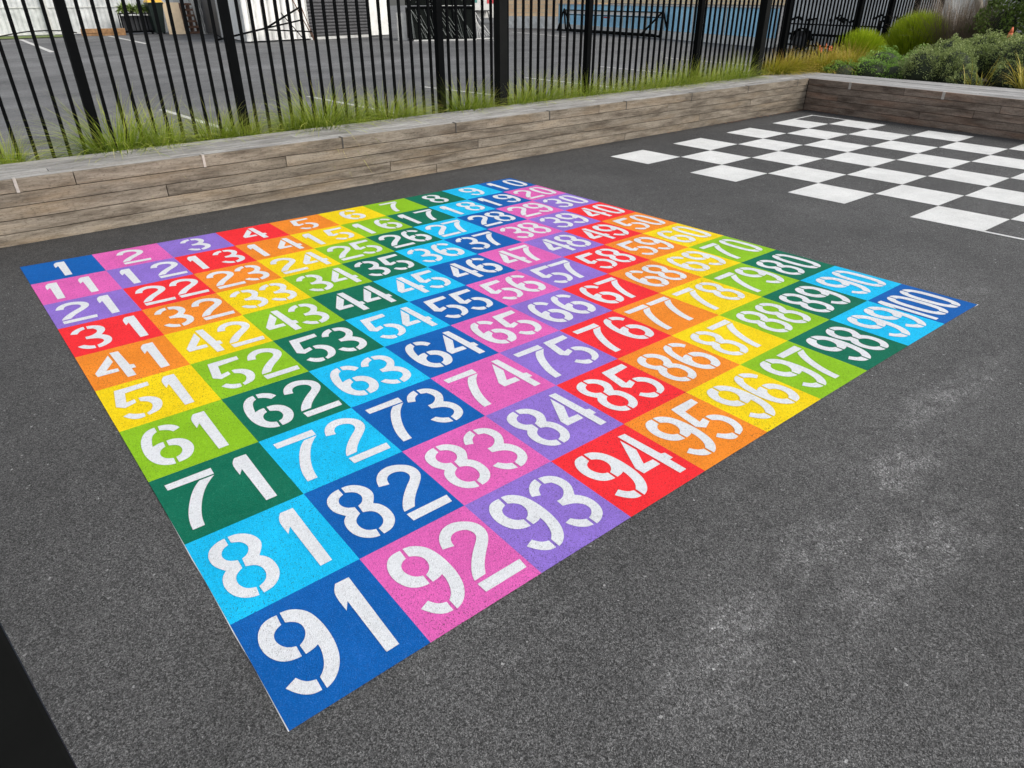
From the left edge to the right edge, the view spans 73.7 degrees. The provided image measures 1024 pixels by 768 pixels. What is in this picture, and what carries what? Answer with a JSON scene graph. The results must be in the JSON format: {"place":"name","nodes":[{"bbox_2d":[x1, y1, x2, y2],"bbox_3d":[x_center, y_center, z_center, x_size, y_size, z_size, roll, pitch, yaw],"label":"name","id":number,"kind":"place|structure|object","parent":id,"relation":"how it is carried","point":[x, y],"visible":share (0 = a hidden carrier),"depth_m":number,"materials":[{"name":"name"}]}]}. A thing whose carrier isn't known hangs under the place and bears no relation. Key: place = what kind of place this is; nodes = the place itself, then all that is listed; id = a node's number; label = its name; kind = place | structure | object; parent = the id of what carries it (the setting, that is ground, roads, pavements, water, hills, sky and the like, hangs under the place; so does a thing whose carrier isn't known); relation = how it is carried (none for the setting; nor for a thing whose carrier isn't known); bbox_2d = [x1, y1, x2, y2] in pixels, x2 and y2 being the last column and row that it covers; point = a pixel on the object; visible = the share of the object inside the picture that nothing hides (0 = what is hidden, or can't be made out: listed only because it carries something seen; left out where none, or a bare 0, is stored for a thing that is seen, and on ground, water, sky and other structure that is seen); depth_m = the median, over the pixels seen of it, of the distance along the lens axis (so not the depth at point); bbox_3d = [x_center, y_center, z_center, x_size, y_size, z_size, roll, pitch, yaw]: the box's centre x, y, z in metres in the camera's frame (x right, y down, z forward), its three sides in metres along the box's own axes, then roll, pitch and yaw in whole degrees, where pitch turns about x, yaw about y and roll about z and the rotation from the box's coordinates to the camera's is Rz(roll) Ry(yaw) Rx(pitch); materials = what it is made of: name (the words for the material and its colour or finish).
{"place":"outdoors","nodes":[
{"label":"outdoors","id":0,"kind":"place"},
{"bbox_2d":[0,35,62,38],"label":"grass verge","id":1,"kind":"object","parent":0,"point":[8,37],"depth_m":31.12,"materials":[{"name":"green plant"}]},
{"bbox_2d":[0,30,76,36],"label":"hose","id":2,"kind":"object","parent":1,"relation":"on","point":[29,31],"visible":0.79,"depth_m":31.21,"materials":[{"name":"orange rubber"}]},
{"bbox_2d":[0,5,825,163],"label":"car park","id":3,"kind":"structure","parent":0,"point":[16,67],"depth_m":16.69,"materials":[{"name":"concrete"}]},
{"bbox_2d":[20,39,53,51],"bbox_3d":[-18.175,-12.907,26.021,0.160,0.001,9.807,-21,35,-32],"label":"parking line","id":4,"kind":"object","parent":3,"relation":"on","point":[45,49],"visible":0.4,"depth_m":25.20,"materials":[{"name":"white paint"}]},
{"bbox_2d":[0,0,196,35],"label":"sheet fence","id":5,"kind":"object","parent":3,"relation":"on","point":[18,16],"visible":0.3,"depth_m":32.12,"materials":[{"name":"metal"}]},
{"bbox_2d":[80,28,125,35],"bbox_3d":[-19.312,-16.641,32.322,1.855,0.300,0.279,-13,32,-22],"label":"timber sleeper","id":6,"kind":"object","parent":3,"relation":"on","point":[105,32],"visible":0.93,"depth_m":32.27,"materials":[{"name":"brown wood"}]},
{"bbox_2d":[115,2,157,33],"bbox_3d":[-18.227,-17.837,33.258,2.079,1.458,0.939,-22,36,-33],"label":"plant rack","id":7,"kind":"object","parent":3,"relation":"on","point":[136,24],"visible":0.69,"depth_m":33.16,"materials":[{"name":"grey metal"}]},
{"bbox_2d":[143,0,165,33],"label":"wheelie bin","id":8,"kind":"object","parent":3,"relation":"on","point":[149,8],"visible":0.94,"depth_m":33.20,"materials":[{"name":"green plastic"}]},
{"bbox_2d":[163,2,185,33],"bbox_3d":[-16.553,-17.903,33.470,0.745,1.360,0.530,-15,33,-24],"label":"plywood sheet","id":9,"kind":"object","parent":3,"relation":"on","point":[177,19],"visible":0.86,"depth_m":33.47,"materials":[{"name":"beige wood"}]},
{"bbox_2d":[178,3,199,33],"bbox_3d":[-15.901,-18.060,33.766,0.670,1.340,0.460,-22,36,-33],"label":"pallet stack","id":10,"kind":"object","parent":3,"relation":"on","point":[189,15],"visible":0.52,"depth_m":33.70,"materials":[{"name":"brown wood"}]},
{"bbox_2d":[161,109,231,130],"bbox_3d":[-4.631,-3.877,10.048,0.090,0.001,3.054,-24,37,-36],"label":"parking line","id":11,"kind":"object","parent":3,"relation":"on","point":[190,118],"visible":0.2,"depth_m":10.28,"materials":[{"name":"white paint"}]},
{"bbox_2d":[190,0,205,33],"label":"leaning board","id":12,"kind":"object","parent":3,"relation":"on","point":[192,4],"visible":0.33,"depth_m":33.49,"materials":[{"name":"grey wood"}]},
{"bbox_2d":[198,5,207,33],"bbox_3d":[-15.353,-18.126,33.516,0.502,1.700,0.290,26,39,38],"label":"leaning board","id":13,"kind":"object","parent":3,"relation":"on","point":[202,19],"visible":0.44,"depth_m":33.51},
{"bbox_2d":[197,0,209,33],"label":"leaning board","id":14,"kind":"object","parent":3,"relation":"on","point":[201,10],"visible":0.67,"depth_m":33.31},
{"bbox_2d":[217,7,311,40],"bbox_3d":[-9.778,-14.250,27.102,3.770,1.298,1.038,-22,36,-33],"label":"barrier arm","id":15,"kind":"object","parent":3,"relation":"on","point":[260,29],"visible":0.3,"depth_m":26.99},
{"bbox_2d":[200,0,388,41],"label":"white shed","id":16,"kind":"structure","parent":3,"relation":"on","point":[257,15],"depth_m":29.04,"materials":[{"name":"metal"}]},
{"bbox_2d":[200,0,220,35],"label":"dark door","id":17,"kind":"structure","parent":16,"relation":"in","point":[204,6],"depth_m":32.32,"materials":[{"name":"grey metal"}]},
{"bbox_2d":[306,0,367,36],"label":"roller door","id":18,"kind":"structure","parent":16,"relation":"in","point":[317,6],"depth_m":29.71,"materials":[{"name":"grey metal"}]},
{"bbox_2d":[292,0,313,39],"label":"pole","id":19,"kind":"object","parent":3,"relation":"on","point":[304,22],"visible":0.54,"depth_m":28.22,"materials":[{"name":"metal"}]},
{"bbox_2d":[306,96,380,110],"bbox_3d":[-2.672,-4.687,11.475,0.090,0.001,3.105,-24,38,-36],"label":"parking line","id":20,"kind":"object","parent":3,"relation":"on","point":[338,102],"visible":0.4,"depth_m":11.73,"materials":[{"name":"white paint"}]},
{"bbox_2d":[396,13,407,40],"bbox_3d":[-4.555,-14.767,28.255,0.399,1.020,0.100,-9,31,-15],"label":"leaning sheet","id":21,"kind":"object","parent":3,"relation":"on","point":[404,27],"visible":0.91,"depth_m":28.23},
{"bbox_2d":[405,0,489,40],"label":"netting cage","id":22,"kind":"object","parent":3,"relation":"on","point":[414,21],"visible":0.56,"depth_m":28.22,"materials":[{"name":"black metal"}]},
{"bbox_2d":[462,0,493,23],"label":"painted stall","id":23,"kind":"object","parent":3,"relation":"on","point":[478,8],"visible":0.25,"depth_m":45.55,"materials":[{"name":"white paint"}]},
{"bbox_2d":[557,8,665,37],"bbox_3d":[4.553,-17.087,32.237,0.583,1.044,8.217,-15,33,-25],"label":"equipment rack","id":24,"kind":"object","parent":3,"relation":"on","point":[564,12],"visible":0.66,"depth_m":31.72,"materials":[{"name":"black metal"}]},
{"bbox_2d":[557,3,779,47],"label":"blue wall","id":25,"kind":"structure","parent":3,"relation":"on","point":[571,19],"depth_m":28.55,"materials":[{"name":"concrete"}]},
{"bbox_2d":[564,0,784,4],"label":"block wall","id":26,"kind":"structure","parent":25,"relation":"on","point":[643,1],"depth_m":30.66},
{"bbox_2d":[788,14,904,50],"bbox_3d":[10.819,-11.241,21.890,1.509,1.122,4.560,-14,32,-23],"label":"trailer","id":27,"kind":"object","parent":3,"relation":"on","point":[819,34],"visible":0.28,"depth_m":22.57,"materials":[{"name":"black metal"}]},
{"bbox_2d":[787,0,939,50],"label":"grey wall","id":28,"kind":"structure","parent":3,"relation":"on","point":[843,16],"depth_m":22.16,"materials":[{"name":"grey concrete"}]},
{"bbox_2d":[0,101,1023,767],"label":"playground","id":29,"kind":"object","parent":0,"point":[834,579],"depth_m":2.14,"materials":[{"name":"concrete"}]},
{"bbox_2d":[0,623,76,767],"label":"steel post","id":30,"kind":"object","parent":29,"relation":"on","point":[30,736],"depth_m":0.57,"materials":[{"name":"black metal"}]},
{"bbox_2d":[0,72,808,247],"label":"retaining wall","id":31,"kind":"structure","parent":29,"relation":"on","point":[47,199],"depth_m":6.33,"materials":[{"name":"brown wood"}]},
{"bbox_2d":[20,178,977,731],"bbox_3d":[-0.279,-0.627,4.301,4.261,0.002,4.338,-22,36,-33],"label":"number grid","id":32,"kind":"object","parent":29,"relation":"on","point":[364,444],"visible":1,"depth_m":3.22,"materials":[{"name":"multicoloured paint"}]},
{"bbox_2d":[611,115,1023,239],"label":"chess court","id":33,"kind":"object","parent":29,"relation":"on","point":[959,218],"visible":1,"depth_m":7.36,"materials":[{"name":"white paint"}]},
{"bbox_2d":[803,72,1023,139],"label":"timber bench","id":34,"kind":"object","parent":29,"relation":"on","point":[990,111],"visible":0.94,"depth_m":9.59,"materials":[{"name":"brown wood"}]},
{"bbox_2d":[978,78,993,86],"bbox_3d":[11.705,-5.008,11.658,10.380,0.360,9.750,-22,36,-33],"label":"planting bed","id":35,"kind":"object","parent":29,"relation":"on","point":[987,84],"depth_m":10.99,"materials":[{"name":"green plant"}]},
{"bbox_2d":[767,48,831,72],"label":"grass tuft","id":36,"kind":"object","parent":35,"relation":"on","point":[803,62],"visible":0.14,"depth_m":11.80,"materials":[{"name":"plant"}]},
{"bbox_2d":[819,43,831,58],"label":"torch flower","id":37,"kind":"object","parent":35,"relation":"on","point":[825,49],"visible":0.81,"depth_m":12.21,"materials":[{"name":"brown plant"}]},
{"bbox_2d":[802,47,854,73],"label":"grass tuft","id":38,"kind":"object","parent":35,"relation":"on","point":[824,59],"visible":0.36,"depth_m":11.81,"materials":[{"name":"plant"}]},
{"bbox_2d":[794,43,865,67],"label":"grass tuft","id":39,"kind":"object","parent":35,"relation":"on","point":[813,53],"visible":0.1,"depth_m":12.10,"materials":[{"name":"plant"}]},
{"bbox_2d":[808,40,873,64],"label":"grass tuft","id":40,"kind":"object","parent":35,"relation":"on","point":[861,55],"visible":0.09,"depth_m":12.25,"materials":[{"name":"plant"}]},
{"bbox_2d":[824,47,877,72],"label":"grass tuft","id":41,"kind":"object","parent":35,"relation":"on","point":[848,59],"visible":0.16,"depth_m":11.81,"materials":[{"name":"plant"}]},
{"bbox_2d":[830,26,887,60],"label":"globe grass","id":42,"kind":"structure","parent":35,"relation":"on","point":[870,40],"depth_m":12.56,"materials":[{"name":"green plant"}]},
{"bbox_2d":[820,43,929,78],"bbox_3d":[6.366,-5.532,11.713,1.780,0.556,1.645,-22,36,-33],"label":"ground shrub","id":43,"kind":"object","parent":35,"relation":"on","point":[882,64],"visible":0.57,"depth_m":11.57,"materials":[{"name":"green plant"}]},
{"bbox_2d":[884,9,950,58],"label":"globe grass","id":44,"kind":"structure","parent":35,"relation":"on","point":[901,40],"depth_m":12.99,"materials":[{"name":"green plant"}]},
{"bbox_2d":[896,42,982,85],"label":"mounded shrub","id":45,"kind":"object","parent":35,"relation":"on","point":[925,64],"visible":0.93,"depth_m":10.70,"materials":[{"name":"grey plant"}]},
{"bbox_2d":[889,0,1020,46],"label":"twiggy shrub","id":46,"kind":"object","parent":35,"relation":"on","point":[954,26],"visible":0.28,"depth_m":12.54,"materials":[{"name":"green plant"}]},
{"bbox_2d":[931,32,993,77],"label":"mounded shrub","id":47,"kind":"object","parent":35,"relation":"on","point":[982,51],"visible":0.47,"depth_m":10.99,"materials":[{"name":"green plant"}]},
{"bbox_2d":[942,58,1015,86],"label":"strap plant","id":48,"kind":"object","parent":35,"relation":"on","point":[994,69],"visible":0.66,"depth_m":10.20,"materials":[{"name":"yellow plant"}]},
{"bbox_2d":[941,0,1023,32],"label":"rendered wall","id":49,"kind":"structure","parent":35,"relation":"on","point":[958,2],"depth_m":14.82,"materials":[{"name":"paint"}]},
{"bbox_2d":[960,28,1006,78],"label":"mounded shrub","id":50,"kind":"object","parent":35,"relation":"on","point":[990,38],"visible":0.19,"depth_m":11.39,"materials":[{"name":"green plant"}]},
{"bbox_2d":[958,0,1023,38],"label":"bushy tree","id":51,"kind":"object","parent":35,"relation":"on","point":[1006,19],"visible":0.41,"depth_m":12.09,"materials":[{"name":"green plant"}]},
{"bbox_2d":[985,32,1023,88],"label":"mounded shrub","id":52,"kind":"object","parent":35,"relation":"on","point":[1010,49],"visible":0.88,"depth_m":10.33,"materials":[{"name":"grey plant"}]},
{"bbox_2d":[1007,27,1013,39],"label":"torch flower","id":53,"kind":"object","parent":35,"relation":"on","point":[1011,31],"visible":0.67,"depth_m":10.74,"materials":[{"name":"orange plant"}]},
{"bbox_2d":[998,55,1023,88],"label":"strap plant","id":54,"kind":"object","parent":35,"relation":"on","point":[1020,83],"visible":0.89,"depth_m":9.81,"materials":[{"name":"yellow plant"}]},
{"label":"planting bed","id":55,"kind":"structure","parent":29,"relation":"on","visible":0},
{"bbox_2d":[0,136,34,164],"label":"grass tuft","id":56,"kind":"object","parent":55,"relation":"on","point":[11,152],"visible":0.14,"depth_m":5.42,"materials":[{"name":"green plant"}]},
{"bbox_2d":[0,117,56,164],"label":"grass tuft","id":57,"kind":"object","parent":55,"relation":"on","point":[6,161],"visible":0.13,"depth_m":5.48,"materials":[{"name":"green plant"}]},
{"bbox_2d":[0,84,226,162],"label":"grass tuft","id":58,"kind":"object","parent":55,"relation":"on","point":[95,148],"visible":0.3,"depth_m":5.78,"materials":[{"name":"green plant"}]},
{"bbox_2d":[87,101,228,153],"bbox_3d":[-3.105,-2.119,6.089,1.336,0.909,1.447,18,34,29],"label":"grass tuft","id":59,"kind":"object","parent":55,"relation":"on","point":[167,142],"visible":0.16,"depth_m":5.98,"materials":[{"name":"green plant"}]},
{"bbox_2d":[147,98,271,144],"bbox_3d":[-2.780,-2.293,6.396,1.367,0.860,1.252,-2,30,-3],"label":"grass tuft","id":60,"kind":"object","parent":55,"relation":"on","point":[200,130],"visible":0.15,"depth_m":6.30,"materials":[{"name":"green plant"}]},
{"bbox_2d":[196,100,289,139],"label":"grass tuft","id":61,"kind":"object","parent":55,"relation":"on","point":[256,132],"visible":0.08,"depth_m":6.46,"materials":[{"name":"green plant"}]},
{"bbox_2d":[246,96,330,133],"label":"grass tuft","id":62,"kind":"object","parent":55,"relation":"on","point":[293,125],"visible":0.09,"depth_m":6.73,"materials":[{"name":"green plant"}]},
{"bbox_2d":[247,80,396,170],"bbox_3d":[-1.946,-2.635,6.931,1.782,1.084,1.929,-8,30,-14],"label":"grass tuft","id":63,"kind":"object","parent":55,"relation":"on","point":[321,122],"visible":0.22,"depth_m":6.75,"materials":[{"name":"green plant"}]},
{"bbox_2d":[297,88,401,126],"bbox_3d":[-1.704,-2.742,7.175,1.367,0.890,1.252,4,30,6],"label":"grass tuft","id":64,"kind":"object","parent":55,"relation":"on","point":[358,115],"visible":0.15,"depth_m":7.05,"materials":[{"name":"green plant"}]},
{"bbox_2d":[342,81,439,125],"bbox_3d":[-1.359,-2.847,7.390,1.612,0.864,1.371,20,35,31],"label":"grass tuft","id":65,"kind":"object","parent":55,"relation":"on","point":[390,116],"visible":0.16,"depth_m":7.25,"materials":[{"name":"green plant"}]},
{"bbox_2d":[379,86,442,116],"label":"grass tuft","id":66,"kind":"object","parent":55,"relation":"on","point":[419,112],"visible":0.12,"depth_m":7.52,"materials":[{"name":"green plant"}]},
{"bbox_2d":[417,73,517,116],"bbox_3d":[-0.552,-3.183,7.955,1.527,0.929,1.410,1,30,3],"label":"grass tuft","id":67,"kind":"object","parent":55,"relation":"on","point":[466,107],"visible":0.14,"depth_m":7.84,"materials":[{"name":"green plant"}]},
{"bbox_2d":[0,0,944,159],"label":"picket fence","id":68,"kind":"object","parent":55,"relation":"on","point":[73,52],"visible":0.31,"depth_m":7.49,"materials":[{"name":"black metal"}]},
{"bbox_2d":[450,81,516,111],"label":"grass tuft","id":69,"kind":"object","parent":55,"relation":"on","point":[492,102],"visible":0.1,"depth_m":8.02,"materials":[{"name":"green plant"}]},
{"bbox_2d":[493,0,507,106],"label":"steel post","id":70,"kind":"object","parent":55,"relation":"on","point":[500,39],"depth_m":7.82,"materials":[{"name":"black metal"}]},
{"bbox_2d":[485,75,558,107],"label":"grass tuft","id":71,"kind":"object","parent":55,"relation":"on","point":[520,100],"visible":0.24,"depth_m":8.27,"materials":[{"name":"green plant"}]},
{"bbox_2d":[493,63,591,102],"bbox_3d":[0.322,-3.574,8.617,1.628,0.925,1.412,2,30,4],"label":"grass tuft","id":72,"kind":"object","parent":55,"relation":"on","point":[540,97],"visible":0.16,"depth_m":8.51,"materials":[{"name":"green plant"}]},
{"bbox_2d":[546,75,591,99],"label":"grass tuft","id":73,"kind":"object","parent":55,"relation":"on","point":[572,93],"visible":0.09,"depth_m":8.79,"materials":[{"name":"green plant"}]},
{"bbox_2d":[549,66,626,99],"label":"grass tuft","id":74,"kind":"object","parent":55,"relation":"on","point":[592,92],"visible":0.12,"depth_m":8.91,"materials":[{"name":"green plant"}]},
{"bbox_2d":[591,74,646,93],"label":"grass tuft","id":75,"kind":"object","parent":55,"relation":"on","point":[615,89],"visible":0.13,"depth_m":9.26,"materials":[{"name":"green plant"}]},
{"bbox_2d":[596,72,663,92],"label":"grass tuft","id":76,"kind":"object","parent":55,"relation":"on","point":[637,88],"visible":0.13,"depth_m":9.41,"materials":[{"name":"green plant"}]},
{"bbox_2d":[618,56,688,90],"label":"grass tuft","id":77,"kind":"object","parent":55,"relation":"on","point":[656,85],"visible":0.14,"depth_m":9.68,"materials":[{"name":"green plant"}]},
{"bbox_2d":[635,57,706,87],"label":"grass tuft","id":78,"kind":"object","parent":55,"relation":"on","point":[676,81],"visible":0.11,"depth_m":9.89,"materials":[{"name":"green plant"}]},
{"bbox_2d":[660,55,727,84],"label":"grass tuft","id":79,"kind":"object","parent":55,"relation":"on","point":[698,77],"visible":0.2,"depth_m":10.10,"materials":[{"name":"green plant"}]},
{"bbox_2d":[695,60,736,82],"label":"grass tuft","id":80,"kind":"object","parent":55,"relation":"on","point":[712,79],"visible":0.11,"depth_m":10.38,"materials":[{"name":"green plant"}]},
{"bbox_2d":[701,57,760,82],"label":"grass tuft","id":81,"kind":"object","parent":55,"relation":"on","point":[725,73],"visible":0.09,"depth_m":10.58,"materials":[{"name":"green plant"}]},
{"bbox_2d":[710,51,780,81],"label":"grass tuft","id":82,"kind":"object","parent":55,"relation":"on","point":[745,75],"visible":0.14,"depth_m":10.75,"materials":[{"name":"green plant"}]},
{"bbox_2d":[749,0,772,76],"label":"steel post","id":83,"kind":"object","parent":55,"relation":"on","point":[762,24],"depth_m":10.89,"materials":[{"name":"black metal"}]},
{"bbox_2d":[741,50,807,75],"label":"grass tuft","id":84,"kind":"object","parent":55,"relation":"on","point":[778,71],"visible":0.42,"depth_m":11.32,"materials":[{"name":"plant"}]},
{"bbox_2d":[762,45,825,74],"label":"grass tuft","id":85,"kind":"object","parent":55,"relation":"on","point":[800,62],"visible":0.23,"depth_m":11.54,"materials":[{"name":"plant"}]},
{"bbox_2d":[509,16,572,28],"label":"concrete wall","id":86,"kind":"structure","parent":0,"point":[527,22],"depth_m":39.39,"materials":[{"name":"grey concrete"}]},
{"bbox_2d":[509,0,607,15],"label":"block wall","id":87,"kind":"structure","parent":0,"point":[527,7],"depth_m":39.14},
{"bbox_2d":[667,109,977,133],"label":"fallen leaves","id":88,"kind":"object","parent":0,"point":[794,111],"visible":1,"depth_m":10.32,"materials":[{"name":"brown plant"}]},
{"bbox_2d":[974,0,986,13],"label":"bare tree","id":89,"kind":"object","parent":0,"point":[979,3],"depth_m":13.50,"materials":[{"name":"grey plant"}]}
]}

